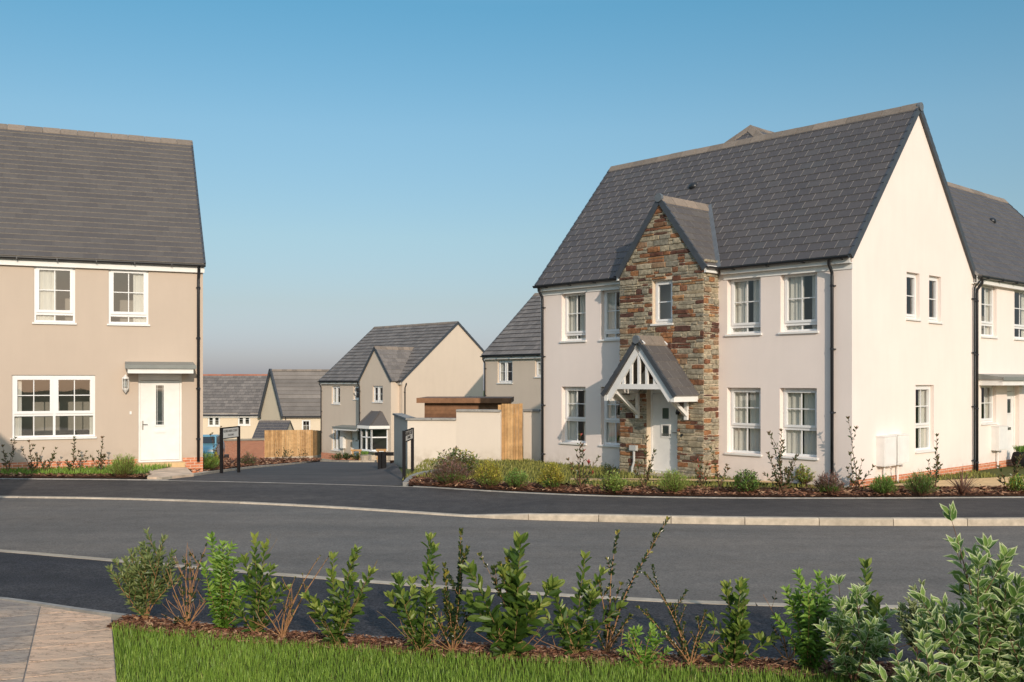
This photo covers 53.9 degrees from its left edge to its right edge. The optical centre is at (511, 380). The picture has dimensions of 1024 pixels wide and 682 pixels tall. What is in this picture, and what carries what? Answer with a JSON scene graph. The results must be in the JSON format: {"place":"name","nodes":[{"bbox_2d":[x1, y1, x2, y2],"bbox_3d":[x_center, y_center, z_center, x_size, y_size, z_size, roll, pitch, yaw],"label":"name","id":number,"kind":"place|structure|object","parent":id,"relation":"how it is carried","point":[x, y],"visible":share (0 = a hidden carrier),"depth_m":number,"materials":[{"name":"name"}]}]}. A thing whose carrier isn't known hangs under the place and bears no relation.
{"place":"outdoors","nodes":[
{"label":"outdoors","id":0,"kind":"place"},
{"bbox_2d":[0,600,115,681],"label":"paving","id":1,"kind":"structure","parent":0,"point":[70,646],"depth_m":8.76,"materials":[{"name":"stone"}]},
{"bbox_2d":[0,475,146,477],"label":"bed","id":2,"kind":"object","parent":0,"point":[67,476],"visible":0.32,"depth_m":23.76,"materials":[{"name":"brown soil"}]},
{"bbox_2d":[0,472,151,476],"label":"bark","id":3,"kind":"object","parent":2,"relation":"on","point":[74,474],"visible":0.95,"depth_m":23.69,"materials":[{"name":"brown wood"}]},
{"bbox_2d":[106,452,139,476],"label":"lime shrub","id":4,"kind":"object","parent":2,"relation":"on","point":[121,469],"visible":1,"depth_m":23.49,"materials":[{"name":"green plant"}]},
{"bbox_2d":[145,467,193,478],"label":"front step path","id":5,"kind":"structure","parent":0,"point":[178,472],"depth_m":24.67,"materials":[{"name":"beige stone"}]},
{"bbox_2d":[252,420,293,456],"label":"garage","id":6,"kind":"structure","parent":0,"point":[264,425],"depth_m":85.67,"materials":[{"name":"tile"}]},
{"bbox_2d":[166,461,402,485],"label":"side road","id":7,"kind":"structure","parent":0,"point":[356,473],"depth_m":25.48,"materials":[{"name":"black asphalt"}]},
{"bbox_2d":[220,426,239,472],"bbox_3d":[-7.930,2.015,28.360,0.070,1.432,1.109,0,0,11],"label":"street name sign","id":8,"kind":"object","parent":7,"relation":"on","point":[229,432],"visible":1,"depth_m":28.34,"materials":[{"name":"black metal"}]},
{"bbox_2d":[157,460,317,478],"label":"side kerb","id":9,"kind":"structure","parent":7,"relation":"on","point":[210,472],"depth_m":31.68,"materials":[{"name":"concrete"}]},
{"bbox_2d":[402,428,413,480],"bbox_3d":[-2.455,1.775,23.875,0.070,1.250,1.521,0,0,2],"label":"street name sign","id":10,"kind":"object","parent":7,"relation":"on","point":[407,435],"visible":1,"depth_m":23.33,"materials":[{"name":"black metal"}]},
{"bbox_2d":[258,369,329,459],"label":"narrow gabled house","id":11,"kind":"structure","parent":0,"point":[293,396],"depth_m":93.06,"materials":[{"name":"white tile"}]},
{"bbox_2d":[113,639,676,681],"bbox_3d":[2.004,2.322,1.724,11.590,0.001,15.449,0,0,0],"label":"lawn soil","id":12,"kind":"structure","parent":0,"point":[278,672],"depth_m":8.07,"materials":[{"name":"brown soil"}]},
{"bbox_2d":[860,627,970,681],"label":"variegated dogwood","id":13,"kind":"object","parent":12,"relation":"on","point":[906,671],"visible":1,"depth_m":6.66,"materials":[{"name":"green plant"}]},
{"bbox_2d":[984,565,1023,681],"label":"variegated dogwood","id":14,"kind":"object","parent":12,"relation":"on","point":[1017,660],"visible":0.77,"depth_m":6.72,"materials":[{"name":"green plant"}]},
{"bbox_2d":[72,391,775,513],"bbox_3d":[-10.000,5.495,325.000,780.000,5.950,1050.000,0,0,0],"label":"ground","id":15,"kind":"structure","parent":0,"point":[407,470],"depth_m":22.70,"materials":[{"name":"brown soil"}]},
{"bbox_2d":[0,462,192,475],"bbox_3d":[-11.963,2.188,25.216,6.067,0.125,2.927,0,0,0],"label":"strip lawn","id":16,"kind":"structure","parent":15,"relation":"on","point":[81,469],"depth_m":24.79,"materials":[{"name":"green plant"}]},
{"bbox_2d":[0,123,205,477],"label":"beige house","id":17,"kind":"structure","parent":15,"relation":"on","point":[102,259],"depth_m":26.65,"materials":[{"name":"beige paint"}]},
{"bbox_2d":[10,375,96,439],"bbox_3d":[-11.687,0.665,25.727,2.009,1.655,0.195,0,0,-23],"label":"window","id":18,"kind":"structure","parent":17,"relation":"in","point":[17,413],"depth_m":25.68,"materials":[{"name":"white plastic"}]},
{"bbox_2d":[32,266,76,324],"bbox_3d":[-11.675,-2.195,25.732,1.035,1.521,0.194,0,0,-23],"label":"window","id":19,"kind":"structure","parent":17,"relation":"in","point":[45,312],"depth_m":25.73,"materials":[{"name":"white plastic"}]},
{"bbox_2d":[107,269,149,325],"bbox_3d":[-10.052,-2.195,26.419,1.055,1.521,0.195,0,0,-23],"label":"window","id":20,"kind":"structure","parent":17,"relation":"in","point":[139,314],"depth_m":26.54,"materials":[{"name":"white plastic"}]},
{"bbox_2d":[138,373,181,461],"bbox_3d":[-9.345,0.978,26.755,1.096,2.344,0.127,0,0,-23],"label":"door","id":21,"kind":"structure","parent":17,"relation":"in","point":[159,402],"depth_m":26.76,"materials":[{"name":"white paint"}]},
{"bbox_2d":[203,374,266,438],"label":"pale yellow house","id":22,"kind":"structure","parent":15,"relation":"on","point":[230,400],"depth_m":97.19,"materials":[{"name":"white tile"}]},
{"bbox_2d":[223,438,264,459],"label":"brick wall","id":23,"kind":"structure","parent":15,"relation":"on","point":[255,447],"depth_m":67.98,"materials":[{"name":"brick"}]},
{"bbox_2d":[219,459,319,468],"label":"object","id":24,"kind":"object","parent":15,"relation":"on","point":[232,461],"visible":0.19,"depth_m":47.43,"materials":[{"name":"brown soil"}]},
{"bbox_2d":[216,457,321,469],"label":"fence bark","id":25,"kind":"object","parent":24,"relation":"on","point":[228,464],"visible":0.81,"depth_m":45.31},
{"bbox_2d":[264,430,312,458],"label":"timber fence","id":26,"kind":"object","parent":24,"relation":"on","point":[298,439],"visible":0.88,"depth_m":66.75,"materials":[{"name":"brown wood"}]},
{"bbox_2d":[317,321,483,463],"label":"gabled beige house","id":27,"kind":"structure","parent":15,"relation":"on","point":[373,380],"depth_m":62.67,"materials":[{"name":"beige paint"}]},
{"bbox_2d":[357,411,389,459],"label":"bay window","id":28,"kind":"structure","parent":27,"relation":"in","point":[374,427],"depth_m":60.04,"materials":[{"name":"white plastic"}]},
{"bbox_2d":[393,409,501,468],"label":"garden wall","id":29,"kind":"structure","parent":15,"relation":"on","point":[478,432],"depth_m":28.76,"materials":[{"name":"paint"}]},
{"bbox_2d":[498,403,522,460],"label":"timber gate","id":30,"kind":"structure","parent":29,"relation":"attached to","point":[513,417],"depth_m":28.50,"materials":[{"name":"brown wood"}]},
{"bbox_2d":[409,471,491,489],"bbox_3d":[-1.387,2.375,23.500,1.916,0.250,3.800,0,0,0],"label":"mulch corner","id":31,"kind":"object","parent":15,"relation":"on","point":[421,484],"visible":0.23,"depth_m":21.94,"materials":[{"name":"brown soil"}]},
{"bbox_2d":[431,446,480,474],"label":"abelia shrub","id":32,"kind":"object","parent":31,"relation":"on","point":[471,463],"visible":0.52,"depth_m":23.58,"materials":[{"name":"green plant"}]},
{"bbox_2d":[416,397,513,446],"bbox_3d":[-1.611,1.450,36.383,3.271,1.699,3.350,0,0,2],"label":"garden room","id":33,"kind":"object","parent":15,"relation":"on","point":[441,407],"visible":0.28,"depth_m":34.96,"materials":[{"name":"wood"}]},
{"bbox_2d":[0,549,983,608],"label":"kerb","id":34,"kind":"structure","parent":15,"relation":"on","point":[468,588],"depth_m":11.64,"materials":[{"name":"concrete"}]},
{"bbox_2d":[480,293,540,408],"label":"beige house","id":35,"kind":"structure","parent":15,"relation":"on","point":[511,355],"depth_m":49.96,"materials":[{"name":"white tile"}]},
{"bbox_2d":[496,360,512,383],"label":"window","id":36,"kind":"structure","parent":35,"relation":"in","point":[501,363],"depth_m":50.06,"materials":[{"name":"white plastic"}]},
{"bbox_2d":[0,552,1020,663],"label":"footpath","id":37,"kind":"structure","parent":15,"relation":"on","point":[81,583],"depth_m":10.56,"materials":[{"name":"black asphalt"}]},
{"bbox_2d":[0,597,928,664],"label":"edging","id":38,"kind":"object","parent":37,"relation":"on","point":[114,615],"visible":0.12,"depth_m":10.15,"materials":[{"name":"concrete"}]},
{"bbox_2d":[0,496,1023,525],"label":"kerb","id":39,"kind":"structure","parent":15,"relation":"on","point":[868,521],"depth_m":17.02,"materials":[{"name":"concrete"}]},
{"bbox_2d":[0,479,1023,517],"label":"footpath","id":40,"kind":"structure","parent":15,"relation":"on","point":[440,500],"depth_m":19.50,"materials":[{"name":"black asphalt"}]},
{"bbox_2d":[0,478,1023,498],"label":"path edging","id":41,"kind":"object","parent":40,"relation":"on","point":[576,494],"visible":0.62,"depth_m":19.91,"materials":[{"name":"concrete"}]},
{"bbox_2d":[523,409,540,460],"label":"short garden wall","id":42,"kind":"structure","parent":15,"relation":"on","point":[532,434],"depth_m":28.76,"materials":[{"name":"paint"}]},
{"bbox_2d":[107,614,966,681],"bbox_3d":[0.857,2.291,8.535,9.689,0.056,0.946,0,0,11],"label":"bark","id":43,"kind":"object","parent":15,"relation":"on","point":[356,641],"visible":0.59,"depth_m":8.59,"materials":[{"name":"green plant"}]},
{"bbox_2d":[105,526,183,618],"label":"variegated shrub","id":44,"kind":"object","parent":43,"relation":"on","point":[137,581],"visible":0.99,"depth_m":9.67,"materials":[{"name":"green plant"}]},
{"bbox_2d":[162,543,209,627],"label":"sparse shrub","id":45,"kind":"object","parent":43,"relation":"on","point":[188,613],"visible":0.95,"depth_m":9.46,"materials":[{"name":"brown plant"}]},
{"bbox_2d":[199,531,256,627],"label":"leafy green shrub","id":46,"kind":"object","parent":43,"relation":"on","point":[221,607],"visible":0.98,"depth_m":9.31,"materials":[{"name":"green plant"}]},
{"bbox_2d":[232,531,291,633],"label":"laurel shrub","id":47,"kind":"object","parent":43,"relation":"on","point":[267,590],"visible":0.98,"depth_m":9.19,"materials":[{"name":"green plant"}]},
{"bbox_2d":[248,555,328,638],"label":"sparse shrub","id":48,"kind":"object","parent":43,"relation":"on","point":[287,621],"visible":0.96,"depth_m":9.02,"materials":[{"name":"brown plant"}]},
{"bbox_2d":[299,544,377,645],"bbox_3d":[-1.493,1.874,8.752,0.693,0.899,0.364,0,0,0],"label":"laurel shrub","id":49,"kind":"object","parent":43,"relation":"on","point":[337,611],"visible":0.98,"depth_m":8.73,"materials":[{"name":"green plant"}]},
{"bbox_2d":[378,531,448,650],"bbox_3d":[-0.830,1.804,8.593,0.634,1.042,0.375,0,0,-1],"label":"laurel shrub","id":50,"kind":"object","parent":43,"relation":"on","point":[413,622],"visible":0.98,"depth_m":8.55,"materials":[{"name":"green plant"}]},
{"bbox_2d":[421,528,472,650],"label":"sparse shrub","id":51,"kind":"object","parent":43,"relation":"on","point":[452,614],"visible":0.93,"depth_m":8.54,"materials":[{"name":"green plant"}]},
{"bbox_2d":[458,530,564,656],"bbox_3d":[-0.017,1.786,8.418,0.912,1.086,0.417,0,0,-10],"label":"laurel shrub","id":52,"kind":"object","parent":43,"relation":"on","point":[509,630],"visible":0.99,"depth_m":8.37,"materials":[{"name":"green plant"}]},
{"bbox_2d":[477,551,549,653],"bbox_3d":[0.028,1.874,8.481,0.651,0.895,0.266,0,0,-9],"label":"sparse shrub","id":53,"kind":"object","parent":43,"relation":"on","point":[495,583],"visible":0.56,"depth_m":8.44,"materials":[{"name":"green plant"}]},
{"bbox_2d":[534,550,627,654],"bbox_3d":[0.567,1.881,8.501,0.831,0.884,0.328,0,0,0],"label":"laurel shrub","id":54,"kind":"object","parent":43,"relation":"on","point":[578,640],"visible":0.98,"depth_m":8.48,"materials":[{"name":"green plant"}]},
{"bbox_2d":[589,516,669,651],"bbox_3d":[1.000,1.735,8.576,0.673,1.178,0.335,0,0,-13],"label":"sparse shrub","id":55,"kind":"object","parent":43,"relation":"on","point":[607,635],"visible":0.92,"depth_m":8.53,"materials":[{"name":"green plant"}]},
{"bbox_2d":[617,622,672,671],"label":"leafy green shrub","id":56,"kind":"object","parent":43,"relation":"on","point":[647,655],"visible":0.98,"depth_m":8.09,"materials":[{"name":"green plant"}]},
{"bbox_2d":[635,564,718,664],"bbox_3d":[1.368,1.911,8.192,0.720,0.827,0.272,0,0,-8],"label":"sparse shrub","id":57,"kind":"object","parent":43,"relation":"on","point":[681,652],"visible":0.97,"depth_m":8.17,"materials":[{"name":"brown plant"}]},
{"bbox_2d":[697,576,780,666],"bbox_3d":[1.843,1.975,8.246,0.708,0.755,0.352,0,0,0],"label":"laurel shrub","id":58,"kind":"object","parent":43,"relation":"on","point":[735,634],"visible":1,"depth_m":8.20,"materials":[{"name":"green plant"}]},
{"bbox_2d":[759,591,793,659],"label":"sparse shrub","id":59,"kind":"object","parent":43,"relation":"on","point":[783,643],"visible":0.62,"depth_m":8.28,"materials":[{"name":"brown plant"}]},
{"bbox_2d":[771,567,840,670],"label":"leafy green shrub","id":60,"kind":"object","parent":43,"relation":"on","point":[807,647],"visible":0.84,"depth_m":8.02,"materials":[{"name":"green plant"}]},
{"bbox_2d":[814,574,901,681],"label":"variegated dogwood","id":61,"kind":"object","parent":43,"relation":"on","point":[847,656],"visible":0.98,"depth_m":7.60,"materials":[{"name":"green plant"}]},
{"bbox_2d":[858,557,911,654],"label":"laurel shrub","id":62,"kind":"object","parent":43,"relation":"on","point":[873,604],"visible":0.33,"depth_m":8.41,"materials":[{"name":"green plant"}]},
{"bbox_2d":[891,579,947,660],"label":"variegated shrub","id":63,"kind":"object","parent":43,"relation":"on","point":[907,629],"visible":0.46,"depth_m":8.35,"materials":[{"name":"green plant"}]},
{"bbox_2d":[907,501,1023,681],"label":"variegated dogwood","id":64,"kind":"object","parent":43,"relation":"on","point":[987,663],"visible":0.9,"depth_m":6.74,"materials":[{"name":"green plant"}]},
{"bbox_2d":[402,458,1023,490],"bbox_3d":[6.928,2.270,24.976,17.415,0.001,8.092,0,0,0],"label":"garden turf","id":65,"kind":"structure","parent":15,"relation":"on","point":[1007,470],"depth_m":24.37,"materials":[{"name":"plant"}]},
{"bbox_2d":[532,102,976,487],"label":"cream house","id":66,"kind":"structure","parent":65,"relation":"on","point":[734,300],"depth_m":23.59,"materials":[{"name":"white paint"}]},
{"bbox_2d":[559,292,586,342],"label":"window","id":67,"kind":"structure","parent":66,"relation":"in","point":[571,300],"depth_m":27.35,"materials":[{"name":"white plastic"}]},
{"bbox_2d":[559,387,586,444],"bbox_3d":[1.724,0.930,27.189,0.281,1.576,0.969,0,0,-43],"label":"window","id":68,"kind":"structure","parent":66,"relation":"in","point":[571,393],"depth_m":27.39,"materials":[{"name":"white plastic"}]},
{"bbox_2d":[599,289,619,340],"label":"window","id":69,"kind":"structure","parent":66,"relation":"in","point":[611,331],"depth_m":26.38,"materials":[{"name":"white plastic"}]},
{"bbox_2d":[599,387,619,447],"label":"window","id":70,"kind":"structure","parent":66,"relation":"in","point":[610,420],"depth_m":26.40,"materials":[{"name":"white plastic"}]},
{"bbox_2d":[650,280,672,325],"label":"window","id":71,"kind":"structure","parent":66,"relation":"in","point":[665,282],"depth_m":24.39,"materials":[{"name":"white plastic"}]},
{"bbox_2d":[651,389,676,473],"bbox_3d":[3.709,1.185,24.301,0.127,2.110,0.930,0,0,-43],"label":"door","id":72,"kind":"structure","parent":66,"relation":"in","point":[663,415],"depth_m":24.36,"materials":[{"name":"white paint"}]},
{"bbox_2d":[725,277,761,335],"bbox_3d":[5.395,-1.727,23.232,0.282,1.392,0.984,0,0,-43],"label":"window","id":73,"kind":"structure","parent":66,"relation":"in","point":[740,324],"depth_m":23.39,"materials":[{"name":"white plastic"}]},
{"bbox_2d":[725,388,761,456],"bbox_3d":[5.393,0.930,23.235,0.281,1.576,0.988,0,0,-43],"label":"window","id":74,"kind":"structure","parent":66,"relation":"in","point":[739,425],"depth_m":23.38,"materials":[{"name":"white plastic"}]},
{"bbox_2d":[777,388,817,459],"bbox_3d":[6.351,0.930,22.201,0.280,1.576,0.995,0,0,-43],"label":"window","id":75,"kind":"structure","parent":66,"relation":"in","point":[793,427],"depth_m":22.30,"materials":[{"name":"white plastic"}]},
{"bbox_2d":[778,272,818,333],"bbox_3d":[6.362,-1.727,22.190,0.281,1.392,0.985,0,0,-43],"label":"window","id":76,"kind":"structure","parent":66,"relation":"in","point":[794,321],"depth_m":22.37,"materials":[{"name":"white plastic"}]},
{"bbox_2d":[906,273,921,320],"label":"window","id":77,"kind":"structure","parent":66,"relation":"in","point":[909,275],"depth_m":23.29,"materials":[{"name":"white plastic"}]},
{"bbox_2d":[915,385,935,453],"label":"window","id":78,"kind":"structure","parent":66,"relation":"in","point":[923,425],"depth_m":23.80,"materials":[{"name":"white plastic"}]},
{"bbox_2d":[928,276,943,323],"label":"window","id":79,"kind":"structure","parent":66,"relation":"in","point":[934,279],"depth_m":24.06,"materials":[{"name":"white plastic"}]},
{"bbox_2d":[409,483,1023,496],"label":"planting bed","id":80,"kind":"object","parent":15,"relation":"on","point":[776,495],"visible":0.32,"depth_m":20.05,"materials":[{"name":"brown soil"}]},
{"bbox_2d":[536,462,564,490],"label":"golden shrub","id":81,"kind":"object","parent":80,"relation":"on","point":[554,480],"visible":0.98,"depth_m":20.73,"materials":[{"name":"yellow plant"}]},
{"bbox_2d":[566,433,600,487],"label":"photinia shrub","id":82,"kind":"object","parent":80,"relation":"on","point":[585,481],"visible":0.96,"depth_m":20.89,"materials":[{"name":"green plant"}]},
{"bbox_2d":[633,435,656,486],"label":"photinia shrub","id":83,"kind":"object","parent":80,"relation":"on","point":[649,469],"visible":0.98,"depth_m":21.03,"materials":[{"name":"green plant"}]},
{"bbox_2d":[658,468,689,493],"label":"lime shrub","id":84,"kind":"object","parent":80,"relation":"on","point":[677,484],"visible":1,"depth_m":20.02,"materials":[{"name":"green plant"}]},
{"bbox_2d":[407,476,1023,496],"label":"bed bark","id":85,"kind":"object","parent":80,"relation":"on","point":[637,489],"visible":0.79,"depth_m":20.50,"materials":[{"name":"brown wood"}]},
{"bbox_2d":[428,455,472,484],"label":"bronze shrub","id":86,"kind":"object","parent":85,"relation":"on","point":[445,476],"visible":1,"depth_m":21.68,"materials":[{"name":"brown plant"}]},
{"bbox_2d":[472,458,502,488],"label":"golden shrub","id":87,"kind":"object","parent":85,"relation":"on","point":[490,479],"visible":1,"depth_m":21.07,"materials":[{"name":"yellow plant"}]},
{"bbox_2d":[503,467,528,488],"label":"hebe shrub","id":88,"kind":"object","parent":85,"relation":"on","point":[516,480],"visible":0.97,"depth_m":20.89,"materials":[{"name":"green plant"}]},
{"bbox_2d":[600,470,626,493],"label":"lime shrub","id":89,"kind":"object","parent":85,"relation":"on","point":[612,483],"visible":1,"depth_m":20.10,"materials":[{"name":"green plant"}]},
{"bbox_2d":[869,473,897,494],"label":"hebe shrub","id":90,"kind":"object","parent":85,"relation":"on","point":[886,485],"visible":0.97,"depth_m":19.86,"materials":[{"name":"green plant"}]},
{"bbox_2d":[731,469,761,492],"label":"hebe shrub","id":91,"kind":"object","parent":80,"relation":"on","point":[746,483],"visible":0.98,"depth_m":20.01,"materials":[{"name":"green plant"}]},
{"bbox_2d":[763,428,803,491],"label":"photinia shrub","id":92,"kind":"object","parent":80,"relation":"on","point":[780,482],"visible":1,"depth_m":20.23,"materials":[{"name":"green plant"}]},
{"bbox_2d":[812,470,846,494],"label":"bronze shrub","id":93,"kind":"object","parent":80,"relation":"on","point":[823,486],"visible":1,"depth_m":19.89,"materials":[{"name":"brown plant"}]},
{"bbox_2d":[846,416,875,489],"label":"photinia shrub","id":94,"kind":"object","parent":80,"relation":"on","point":[856,482],"visible":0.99,"depth_m":20.80,"materials":[{"name":"green plant"}]},
{"bbox_2d":[903,470,939,495],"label":"rosemary shrub","id":95,"kind":"object","parent":80,"relation":"on","point":[921,486],"visible":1,"depth_m":19.73,"materials":[{"name":"green plant"}]},
{"bbox_2d":[945,468,983,494],"bbox_3d":[8.880,1.943,19.985,0.886,0.634,0.757,0,0,0],"label":"bronze flax","id":96,"kind":"object","parent":80,"relation":"on","point":[959,488],"visible":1,"depth_m":19.93,"materials":[{"name":"brown plant"}]},
{"bbox_2d":[1005,473,1023,492],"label":"green border shrub","id":97,"kind":"object","parent":80,"relation":"on","point":[1016,483],"visible":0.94,"depth_m":20.22,"materials":[{"name":"green plant"}]},
{"bbox_2d":[947,182,1023,470],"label":"cream terrace house","id":98,"kind":"structure","parent":15,"relation":"on","point":[992,227],"depth_m":26.73,"materials":[{"name":"white paint"}]},
{"bbox_2d":[981,285,998,338],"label":"window","id":99,"kind":"structure","parent":98,"relation":"in","point":[987,323],"depth_m":26.28,"materials":[{"name":"white plastic"}]},
{"bbox_2d":[981,385,998,424],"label":"window","id":100,"kind":"structure","parent":98,"relation":"in","point":[988,389],"depth_m":26.26,"materials":[{"name":"white plastic"}]},
{"bbox_2d":[1007,385,1014,459],"bbox_3d":[13.365,1.162,27.123,0.828,2.115,0.127,0,0,-43],"label":"door","id":101,"kind":"structure","parent":98,"relation":"in","point":[1010,395],"depth_m":27.23,"materials":[{"name":"white paint"}]},
{"bbox_2d":[1014,290,1023,340],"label":"window","id":102,"kind":"structure","parent":98,"relation":"in","point":[1016,326],"depth_m":27.69,"materials":[{"name":"white plastic"}]},
{"bbox_2d":[0,498,1023,605],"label":"road","id":103,"kind":"structure","parent":0,"point":[699,561],"depth_m":14.88,"materials":[{"name":"grey asphalt"}]},
{"bbox_2d":[0,0,1023,390],"label":"sky","id":104,"kind":"structure","parent":0,"point":[361,166],"materials":[{"name":"blue"}]},
{"bbox_2d":[571,477,1023,496],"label":"garden path","id":105,"kind":"structure","parent":0,"point":[993,481],"depth_m":22.34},
{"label":"car bay","id":106,"kind":"structure","parent":0,"visible":0},
{"bbox_2d":[203,434,224,457],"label":"parked car","id":107,"kind":"object","parent":106,"relation":"on","point":[208,445],"visible":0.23,"depth_m":59.32,"materials":[{"name":"blue paint"}]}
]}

